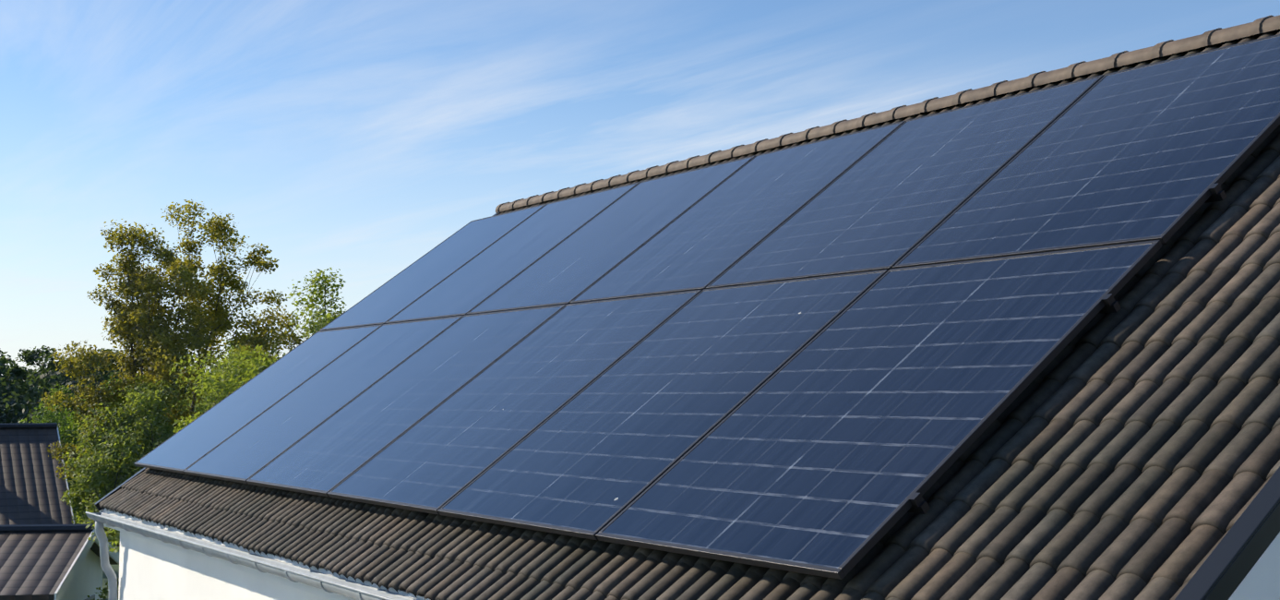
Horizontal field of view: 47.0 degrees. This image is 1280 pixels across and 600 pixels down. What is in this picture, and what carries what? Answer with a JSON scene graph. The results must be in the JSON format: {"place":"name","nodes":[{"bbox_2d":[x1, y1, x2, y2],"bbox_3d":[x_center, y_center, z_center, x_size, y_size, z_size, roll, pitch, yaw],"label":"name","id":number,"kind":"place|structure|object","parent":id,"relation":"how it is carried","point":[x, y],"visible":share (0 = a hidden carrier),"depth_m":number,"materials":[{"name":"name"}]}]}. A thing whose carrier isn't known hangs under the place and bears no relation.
{"place":"outdoors","nodes":[
{"label":"outdoors","id":0,"kind":"place"},
{"bbox_2d":[0,428,73,524],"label":"neighbour roof","id":1,"kind":"structure","parent":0,"point":[32,486],"depth_m":46.36,"materials":[{"name":"grey tile"}]},
{"bbox_2d":[0,422,57,429],"bbox_3d":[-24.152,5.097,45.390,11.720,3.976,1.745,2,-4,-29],"label":"ridge cap","id":2,"kind":"object","parent":1,"relation":"on","point":[37,425],"visible":0.78,"depth_m":48.50,"materials":[{"name":"grey tile"}]},
{"bbox_2d":[56,426,74,524],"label":"roof edge trim","id":3,"kind":"structure","parent":1,"relation":"attached to","point":[65,475],"depth_m":46.83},
{"bbox_2d":[59,549,102,599],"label":"neighbour walls","id":4,"kind":"structure","parent":0,"point":[86,580],"depth_m":31.72,"materials":[{"name":"white paint"}]},
{"bbox_2d":[0,531,118,599],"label":"neighbour roof","id":5,"kind":"structure","parent":4,"relation":"on","point":[35,566],"depth_m":29.13,"materials":[{"name":"brown tile"}]},
{"bbox_2d":[0,523,95,532],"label":"ridge cap","id":6,"kind":"object","parent":5,"relation":"on","point":[29,528],"visible":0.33,"depth_m":30.54,"materials":[{"name":"grey tile"}]},
{"bbox_2d":[54,528,119,599],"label":"bargeboard","id":7,"kind":"object","parent":5,"relation":"attached to","point":[61,589],"visible":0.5,"depth_m":29.37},
{"bbox_2d":[84,594,95,599],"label":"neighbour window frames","id":8,"kind":"structure","parent":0,"point":[92,596],"depth_m":31.95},
{"bbox_2d":[75,426,174,599],"bbox_3d":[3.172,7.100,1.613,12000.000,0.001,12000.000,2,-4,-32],"label":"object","id":9,"kind":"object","parent":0,"point":[115,568],"depth_m":58.08,"materials":[{"name":"green plant"}]},
{"bbox_2d":[0,349,32,423],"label":"foliage","id":10,"kind":"object","parent":9,"relation":"on","point":[2,354],"visible":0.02,"depth_m":118.89,"materials":[{"name":"green plant"}]},
{"bbox_2d":[0,352,55,423],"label":"foliage","id":11,"kind":"object","parent":9,"relation":"on","point":[17,395],"visible":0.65,"depth_m":98.81,"materials":[{"name":"green plant"}]},
{"bbox_2d":[15,345,62,379],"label":"foliage","id":12,"kind":"object","parent":9,"relation":"on","point":[30,357],"visible":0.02,"depth_m":137.60,"materials":[{"name":"green plant"}]},
{"bbox_2d":[23,352,126,431],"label":"foliage","id":13,"kind":"object","parent":9,"relation":"on","point":[53,376],"visible":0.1,"depth_m":109.00,"materials":[{"name":"green plant"}]},
{"bbox_2d":[18,383,135,524],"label":"foliage","id":14,"kind":"object","parent":9,"relation":"on","point":[64,420],"visible":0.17,"depth_m":58.65,"materials":[{"name":"green plant"}]},
{"bbox_2d":[84,511,119,599],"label":"foliage","id":15,"kind":"object","parent":9,"relation":"on","point":[104,590],"depth_m":27.25,"materials":[{"name":"green plant"}]},
{"bbox_2d":[36,377,184,465],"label":"foliage","id":16,"kind":"object","parent":9,"relation":"on","point":[109,382],"depth_m":69.10,"materials":[{"name":"green plant"}]},
{"bbox_2d":[93,346,128,391],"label":"foliage","id":17,"kind":"object","parent":9,"relation":"on","point":[113,361],"depth_m":150.30,"materials":[{"name":"green plant"}]},
{"bbox_2d":[58,372,187,550],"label":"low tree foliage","id":18,"kind":"object","parent":9,"relation":"on","point":[106,469],"visible":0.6,"depth_m":40.77,"materials":[{"name":"green plant"}]},
{"bbox_2d":[37,199,308,480],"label":"foliage","id":19,"kind":"object","parent":9,"relation":"on","point":[157,351],"visible":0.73,"depth_m":43.14,"materials":[{"name":"green plant"}]},
{"bbox_2d":[167,369,212,424],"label":"foliage","id":20,"kind":"object","parent":9,"relation":"on","point":[187,387],"visible":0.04,"depth_m":168.63,"materials":[{"name":"green plant"}]},
{"bbox_2d":[168,344,277,432],"bbox_3d":[-8.498,5.329,35.331,5.568,8.586,6.536,2,-4,-32],"label":"foliage","id":21,"kind":"object","parent":9,"relation":"on","point":[253,367],"visible":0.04,"depth_m":35.43,"materials":[{"name":"green plant"}]},
{"bbox_2d":[210,364,241,401],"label":"foliage","id":22,"kind":"object","parent":9,"relation":"on","point":[227,376],"depth_m":220.12,"materials":[{"name":"green plant"}]},
{"bbox_2d":[163,317,290,426],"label":"foliage","id":23,"kind":"object","parent":9,"relation":"on","point":[206,405],"visible":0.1,"depth_m":54.96,"materials":[{"name":"green plant"}]},
{"bbox_2d":[286,267,346,338],"bbox_3d":[-8.270,4.507,39.609,3.664,10.790,4.426,2,-4,-32],"label":"foliage","id":24,"kind":"object","parent":9,"relation":"on","point":[323,321],"visible":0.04,"depth_m":39.21,"materials":[{"name":"green plant"}]},
{"bbox_2d":[0,113,824,373],"bbox_3d":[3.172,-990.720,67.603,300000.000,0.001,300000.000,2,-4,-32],"label":"cloud","id":25,"kind":"structure","parent":0,"point":[39,311],"depth_m":16537.62,"materials":[{"name":"white"}]},
{"bbox_2d":[0,0,1279,302],"label":"sky","id":26,"kind":"structure","parent":0,"point":[302,122],"materials":[{"name":"blue"}]},
{"bbox_2d":[94,211,1279,599],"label":"verge trim","id":27,"kind":"structure","parent":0,"point":[1235,555],"depth_m":5.48,"materials":[{"name":"grey metal"}]},
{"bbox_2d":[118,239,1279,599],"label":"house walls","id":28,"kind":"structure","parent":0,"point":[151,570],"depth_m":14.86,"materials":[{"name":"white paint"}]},
{"bbox_2d":[103,508,430,599],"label":"eave fascia","id":29,"kind":"structure","parent":28,"relation":"attached to","point":[316,591],"depth_m":12.39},
{"bbox_2d":[85,511,418,599],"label":"gutter and downpipe","id":30,"kind":"object","parent":29,"relation":"attached to","point":[330,583],"visible":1,"depth_m":12.52,"materials":[{"name":"metal"}]},
{"bbox_2d":[98,29,1279,599],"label":"roof tiles","id":31,"kind":"object","parent":28,"relation":"attached to","point":[1129,448],"visible":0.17,"depth_m":7.06,"materials":[{"name":"brown tile"}]},
{"bbox_2d":[495,14,1279,212],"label":"ridge tiles","id":32,"kind":"object","parent":31,"relation":"on","point":[1258,26],"visible":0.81,"depth_m":12.90,"materials":[{"name":"brown tile"}]},
{"bbox_2d":[907,182,1226,514],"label":"panel rails","id":33,"kind":"object","parent":31,"relation":"on","point":[919,504],"visible":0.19,"depth_m":7.57,"materials":[{"name":"grey metal"}]},
{"bbox_2d":[133,34,1279,579],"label":"solar panel frames","id":34,"kind":"structure","parent":33,"relation":"on","point":[994,412],"depth_m":9.51,"materials":[{"name":"black metal"}]},
{"bbox_2d":[136,35,1279,568],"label":"solar panels","id":35,"kind":"object","parent":34,"relation":"in","point":[838,440],"visible":1,"depth_m":10.12,"materials":[{"name":"blue glass"}]},
{"bbox_2d":[98,509,1279,599],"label":"verge soffit","id":36,"kind":"structure","parent":28,"relation":"attached to","point":[1261,580],"depth_m":5.51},
{"bbox_2d":[743,28,1279,155],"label":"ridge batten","id":37,"kind":"object","parent":28,"relation":"on","point":[1106,70],"depth_m":11.24,"materials":[{"name":"black"}]}
]}

